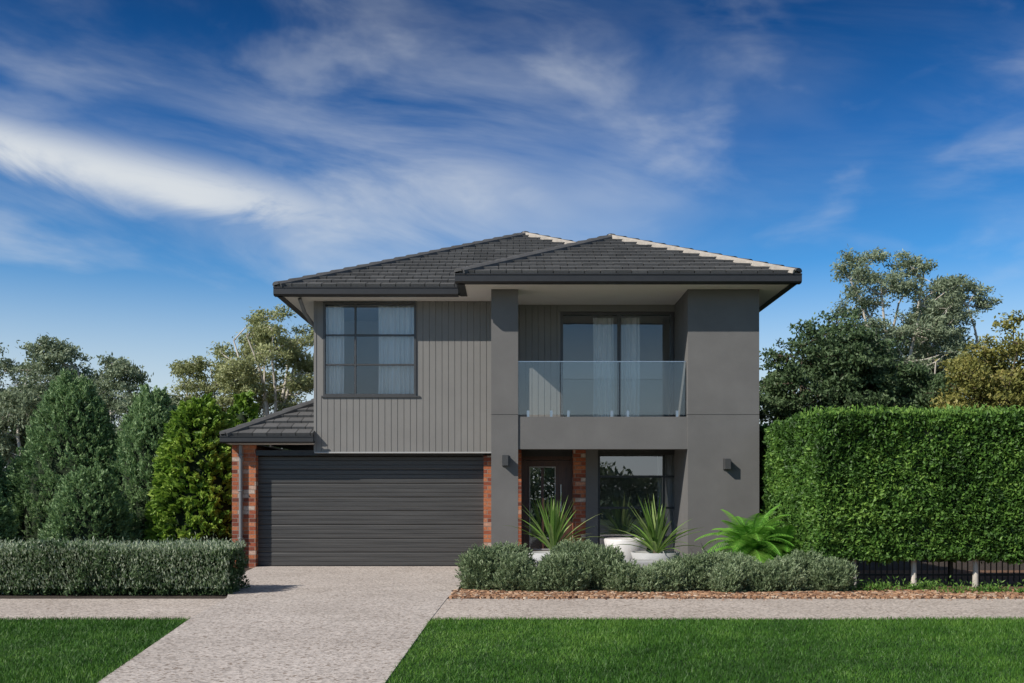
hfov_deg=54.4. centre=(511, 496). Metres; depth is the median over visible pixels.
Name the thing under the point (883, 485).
pleached hedge
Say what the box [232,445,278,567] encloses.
brick pier
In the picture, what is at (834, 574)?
westringia shrub
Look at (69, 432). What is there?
pittosporum shrub
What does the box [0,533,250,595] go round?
hedge
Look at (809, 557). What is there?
westringia shrub
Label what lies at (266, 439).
gutter
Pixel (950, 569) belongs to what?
picket fence
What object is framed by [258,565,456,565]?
garage door seal
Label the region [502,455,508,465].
wall light fitting
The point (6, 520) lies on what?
pittosporum shrub
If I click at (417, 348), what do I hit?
window surround
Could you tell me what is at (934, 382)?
broadleaf tree
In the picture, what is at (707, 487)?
portico wall
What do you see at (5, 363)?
gum tree
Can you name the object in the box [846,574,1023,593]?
groundcover plants
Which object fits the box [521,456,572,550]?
front door
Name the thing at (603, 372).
balcony curtain
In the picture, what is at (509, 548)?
westringia shrub
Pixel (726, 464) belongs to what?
wall light fitting
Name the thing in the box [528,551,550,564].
concrete planter
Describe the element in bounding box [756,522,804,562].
cycad plant
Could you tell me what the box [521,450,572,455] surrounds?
entry header
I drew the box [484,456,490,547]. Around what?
brick pier
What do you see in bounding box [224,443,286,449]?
gutter
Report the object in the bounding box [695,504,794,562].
cycad plant
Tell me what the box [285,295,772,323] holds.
soffit
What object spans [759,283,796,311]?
gutter
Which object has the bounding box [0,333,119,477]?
gum tree
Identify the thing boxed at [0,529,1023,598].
garden soil
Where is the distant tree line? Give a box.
[1,426,287,518]
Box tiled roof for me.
[222,235,798,449]
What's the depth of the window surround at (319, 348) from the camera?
20.85 m
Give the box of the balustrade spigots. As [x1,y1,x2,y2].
[518,361,686,416]
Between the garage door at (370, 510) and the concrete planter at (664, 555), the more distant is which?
the garage door at (370, 510)
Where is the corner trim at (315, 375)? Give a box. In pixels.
[314,301,315,451]
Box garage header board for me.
[256,450,315,453]
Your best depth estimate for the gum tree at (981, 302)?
37.23 m
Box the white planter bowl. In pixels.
[604,537,646,558]
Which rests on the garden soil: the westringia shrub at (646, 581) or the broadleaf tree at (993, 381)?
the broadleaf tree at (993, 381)
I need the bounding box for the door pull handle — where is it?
[560,485,561,519]
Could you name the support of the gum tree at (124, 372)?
on the ground
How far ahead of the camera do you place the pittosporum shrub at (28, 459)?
26.03 m
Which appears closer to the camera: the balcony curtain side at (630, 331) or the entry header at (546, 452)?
the balcony curtain side at (630, 331)
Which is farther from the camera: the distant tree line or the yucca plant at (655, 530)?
the distant tree line
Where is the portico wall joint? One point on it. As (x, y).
(722, 414)
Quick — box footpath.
[0,599,1023,619]
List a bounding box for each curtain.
[326,306,343,393]
[378,306,413,393]
[593,318,613,416]
[657,455,673,550]
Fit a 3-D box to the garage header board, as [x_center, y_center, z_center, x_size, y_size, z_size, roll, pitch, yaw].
[-2.857,-0.930,21.185,5.115,0.079,0.250,0,0,0]
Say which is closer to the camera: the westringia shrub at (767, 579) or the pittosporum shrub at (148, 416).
the westringia shrub at (767, 579)
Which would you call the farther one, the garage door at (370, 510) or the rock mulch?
the garage door at (370, 510)
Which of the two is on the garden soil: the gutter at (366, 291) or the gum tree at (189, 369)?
the gum tree at (189, 369)
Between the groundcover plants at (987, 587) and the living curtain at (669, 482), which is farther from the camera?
the living curtain at (669, 482)
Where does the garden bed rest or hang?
on the garden soil
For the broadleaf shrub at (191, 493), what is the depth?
22.06 m
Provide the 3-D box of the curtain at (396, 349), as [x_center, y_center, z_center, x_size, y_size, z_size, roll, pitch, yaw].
[-2.429,-3.060,20.970,0.782,1.880,0.070,0,0,0]
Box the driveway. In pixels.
[98,566,461,682]
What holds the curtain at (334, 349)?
hanging from the window frame at (355, 335)
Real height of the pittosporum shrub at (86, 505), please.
2.316 m
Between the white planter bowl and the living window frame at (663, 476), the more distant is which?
the living window frame at (663, 476)
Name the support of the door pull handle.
attached to the front door at (564, 474)
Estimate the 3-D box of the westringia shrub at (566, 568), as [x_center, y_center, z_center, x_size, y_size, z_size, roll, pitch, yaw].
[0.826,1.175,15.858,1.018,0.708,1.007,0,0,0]
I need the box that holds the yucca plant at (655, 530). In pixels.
[613,494,703,552]
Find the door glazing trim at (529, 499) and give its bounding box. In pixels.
[529,467,555,549]
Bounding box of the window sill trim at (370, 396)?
[321,396,419,397]
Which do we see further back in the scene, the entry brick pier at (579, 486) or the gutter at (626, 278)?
the entry brick pier at (579, 486)
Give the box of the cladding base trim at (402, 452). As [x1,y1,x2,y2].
[314,452,490,453]
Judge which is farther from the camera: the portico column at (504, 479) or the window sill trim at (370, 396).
the window sill trim at (370, 396)
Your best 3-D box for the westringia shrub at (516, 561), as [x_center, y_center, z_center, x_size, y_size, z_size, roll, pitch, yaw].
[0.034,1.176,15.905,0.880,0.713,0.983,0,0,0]
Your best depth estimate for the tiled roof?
20.67 m
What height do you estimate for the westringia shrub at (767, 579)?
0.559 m
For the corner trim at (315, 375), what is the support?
attached to the cladding below window at (441, 424)
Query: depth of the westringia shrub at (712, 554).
15.95 m
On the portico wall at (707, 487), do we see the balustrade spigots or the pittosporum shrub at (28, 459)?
the balustrade spigots
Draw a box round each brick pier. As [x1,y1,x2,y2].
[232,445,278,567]
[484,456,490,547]
[573,450,585,544]
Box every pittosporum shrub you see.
[0,453,23,542]
[0,484,23,545]
[1,367,121,541]
[18,412,51,509]
[37,462,142,550]
[108,383,177,544]
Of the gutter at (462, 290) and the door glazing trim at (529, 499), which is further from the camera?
the door glazing trim at (529, 499)
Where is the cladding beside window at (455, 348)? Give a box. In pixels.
[420,301,490,396]
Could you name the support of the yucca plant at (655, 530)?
in the concrete planter at (664, 555)
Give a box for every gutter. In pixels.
[219,436,314,442]
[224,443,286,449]
[273,287,458,296]
[277,296,310,324]
[455,273,801,284]
[457,285,466,296]
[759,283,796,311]
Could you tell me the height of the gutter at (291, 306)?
0.175 m
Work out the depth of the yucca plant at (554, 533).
18.38 m
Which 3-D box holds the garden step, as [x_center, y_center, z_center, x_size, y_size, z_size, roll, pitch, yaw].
[2.350,1.330,17.650,0.800,0.380,0.600,0,0,0]
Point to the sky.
(164, 164)
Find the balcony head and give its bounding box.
[560,305,674,311]
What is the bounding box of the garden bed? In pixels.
[449,570,1023,598]
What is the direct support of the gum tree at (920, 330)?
on the garden soil
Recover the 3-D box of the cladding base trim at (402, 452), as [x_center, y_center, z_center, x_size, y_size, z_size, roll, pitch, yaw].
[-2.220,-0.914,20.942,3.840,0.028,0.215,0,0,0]
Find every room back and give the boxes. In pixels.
[344,321,378,393]
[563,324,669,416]
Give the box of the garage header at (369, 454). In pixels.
[256,454,483,455]
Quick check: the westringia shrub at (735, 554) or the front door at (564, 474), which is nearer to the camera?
the westringia shrub at (735, 554)
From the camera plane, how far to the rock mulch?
15.00 m
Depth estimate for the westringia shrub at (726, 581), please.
15.42 m
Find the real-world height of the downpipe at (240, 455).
2.530 m
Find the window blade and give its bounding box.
[586,450,597,544]
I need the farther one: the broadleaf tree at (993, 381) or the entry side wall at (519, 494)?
the broadleaf tree at (993, 381)
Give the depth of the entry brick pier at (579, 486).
21.22 m
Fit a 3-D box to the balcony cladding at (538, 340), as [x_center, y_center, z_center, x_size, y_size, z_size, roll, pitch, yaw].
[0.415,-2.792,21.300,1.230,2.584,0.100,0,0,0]
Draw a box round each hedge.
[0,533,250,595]
[759,402,1023,586]
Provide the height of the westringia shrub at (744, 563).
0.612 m
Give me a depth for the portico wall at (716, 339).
19.65 m
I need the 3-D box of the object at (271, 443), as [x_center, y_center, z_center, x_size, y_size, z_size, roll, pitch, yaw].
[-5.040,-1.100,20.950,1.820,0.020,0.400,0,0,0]
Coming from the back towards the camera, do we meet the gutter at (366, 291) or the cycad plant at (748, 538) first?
the gutter at (366, 291)
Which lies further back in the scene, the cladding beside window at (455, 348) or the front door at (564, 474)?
the front door at (564, 474)
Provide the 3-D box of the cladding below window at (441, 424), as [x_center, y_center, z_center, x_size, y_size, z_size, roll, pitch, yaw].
[-2.165,-1.505,20.900,3.930,1.150,0.100,0,0,0]
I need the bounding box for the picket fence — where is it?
[846,560,1023,582]
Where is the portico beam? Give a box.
[518,417,687,449]
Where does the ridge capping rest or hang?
attached to the tiled roof
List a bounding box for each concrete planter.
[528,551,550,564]
[631,551,679,559]
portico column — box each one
[491,289,517,414]
[491,415,517,551]
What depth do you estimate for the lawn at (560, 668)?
9.45 m
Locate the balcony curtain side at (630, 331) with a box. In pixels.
[621,318,639,416]
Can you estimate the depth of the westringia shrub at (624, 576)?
15.54 m
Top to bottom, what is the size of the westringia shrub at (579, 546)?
0.866 m
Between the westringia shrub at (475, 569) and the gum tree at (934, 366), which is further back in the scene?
the gum tree at (934, 366)
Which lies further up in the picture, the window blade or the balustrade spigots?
the balustrade spigots
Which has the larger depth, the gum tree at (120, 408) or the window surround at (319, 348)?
the gum tree at (120, 408)
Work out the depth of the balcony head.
21.25 m
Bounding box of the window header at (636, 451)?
[598,450,674,452]
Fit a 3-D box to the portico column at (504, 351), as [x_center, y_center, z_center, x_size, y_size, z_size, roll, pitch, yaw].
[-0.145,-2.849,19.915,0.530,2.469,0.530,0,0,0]
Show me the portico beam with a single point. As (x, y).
(602, 433)
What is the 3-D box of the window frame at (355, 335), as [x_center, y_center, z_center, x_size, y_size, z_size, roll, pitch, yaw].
[-2.980,-3.075,20.865,1.940,1.950,0.090,0,0,0]
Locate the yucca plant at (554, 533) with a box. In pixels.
[506,493,603,551]
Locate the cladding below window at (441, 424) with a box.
[316,397,490,451]
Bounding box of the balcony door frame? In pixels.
[560,312,674,416]
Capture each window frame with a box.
[323,302,415,395]
[598,453,673,550]
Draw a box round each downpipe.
[238,445,243,543]
[298,297,313,330]
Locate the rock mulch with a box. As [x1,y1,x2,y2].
[447,586,1023,599]
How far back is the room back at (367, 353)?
23.25 m
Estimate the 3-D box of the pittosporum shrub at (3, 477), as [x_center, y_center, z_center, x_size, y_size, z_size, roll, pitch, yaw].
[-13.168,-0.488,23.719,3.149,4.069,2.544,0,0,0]
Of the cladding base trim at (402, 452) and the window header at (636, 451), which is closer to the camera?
the cladding base trim at (402, 452)
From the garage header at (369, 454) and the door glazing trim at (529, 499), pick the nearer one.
the garage header at (369, 454)
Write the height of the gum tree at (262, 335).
8.176 m
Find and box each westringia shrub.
[454,543,509,589]
[482,540,536,565]
[487,549,536,590]
[516,562,556,591]
[535,549,592,591]
[544,537,597,585]
[579,543,624,590]
[602,558,642,591]
[630,563,671,592]
[646,559,694,591]
[661,552,716,591]
[693,549,733,572]
[706,563,746,592]
[714,549,750,557]
[717,554,762,591]
[744,557,793,591]
[760,555,812,590]
[783,548,831,589]
[807,556,858,591]
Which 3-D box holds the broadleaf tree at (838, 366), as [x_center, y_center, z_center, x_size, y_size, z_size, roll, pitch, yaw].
[9.417,-2.016,29.648,5.678,7.196,5.040,0,0,0]
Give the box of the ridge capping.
[219,231,801,435]
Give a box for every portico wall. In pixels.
[674,289,758,416]
[674,415,758,557]
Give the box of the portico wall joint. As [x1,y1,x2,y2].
[688,414,757,414]
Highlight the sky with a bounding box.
[0,0,1023,475]
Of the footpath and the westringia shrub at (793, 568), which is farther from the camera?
the westringia shrub at (793, 568)
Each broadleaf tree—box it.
[759,306,930,425]
[854,351,970,409]
[921,310,1023,411]
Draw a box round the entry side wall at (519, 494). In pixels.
[518,450,520,545]
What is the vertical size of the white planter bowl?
0.530 m
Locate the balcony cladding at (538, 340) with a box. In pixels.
[518,305,559,416]
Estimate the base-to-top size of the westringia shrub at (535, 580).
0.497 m
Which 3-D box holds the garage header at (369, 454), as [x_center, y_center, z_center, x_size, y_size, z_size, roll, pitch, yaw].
[-3.010,-0.875,21.175,4.820,0.030,0.250,0,0,0]
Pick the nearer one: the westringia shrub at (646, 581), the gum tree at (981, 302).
the westringia shrub at (646, 581)
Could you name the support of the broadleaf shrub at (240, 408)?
on the garden soil
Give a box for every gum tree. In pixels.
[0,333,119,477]
[0,342,36,490]
[82,353,153,459]
[108,393,184,457]
[166,351,247,416]
[191,303,313,446]
[827,244,982,396]
[900,273,1003,373]
[900,329,1022,397]
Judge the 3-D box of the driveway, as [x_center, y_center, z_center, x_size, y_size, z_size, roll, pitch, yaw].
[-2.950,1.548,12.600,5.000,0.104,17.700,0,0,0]
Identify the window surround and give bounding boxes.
[316,301,323,396]
[416,301,419,395]
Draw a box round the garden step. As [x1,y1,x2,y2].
[624,559,666,567]
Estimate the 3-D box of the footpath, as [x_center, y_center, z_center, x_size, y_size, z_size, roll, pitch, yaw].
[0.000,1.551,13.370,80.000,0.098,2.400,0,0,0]
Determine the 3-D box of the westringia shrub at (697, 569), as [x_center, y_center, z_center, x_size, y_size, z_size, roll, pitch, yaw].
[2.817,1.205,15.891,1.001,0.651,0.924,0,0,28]
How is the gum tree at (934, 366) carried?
on the garden soil
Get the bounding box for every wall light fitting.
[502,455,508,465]
[723,459,730,469]
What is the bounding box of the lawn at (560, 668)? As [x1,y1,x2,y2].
[0,620,1023,682]
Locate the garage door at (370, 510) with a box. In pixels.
[258,456,483,564]
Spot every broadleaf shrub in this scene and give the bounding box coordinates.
[142,392,234,543]
[227,389,268,445]
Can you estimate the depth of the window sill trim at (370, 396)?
20.83 m
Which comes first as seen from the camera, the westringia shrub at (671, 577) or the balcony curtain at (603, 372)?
the westringia shrub at (671, 577)

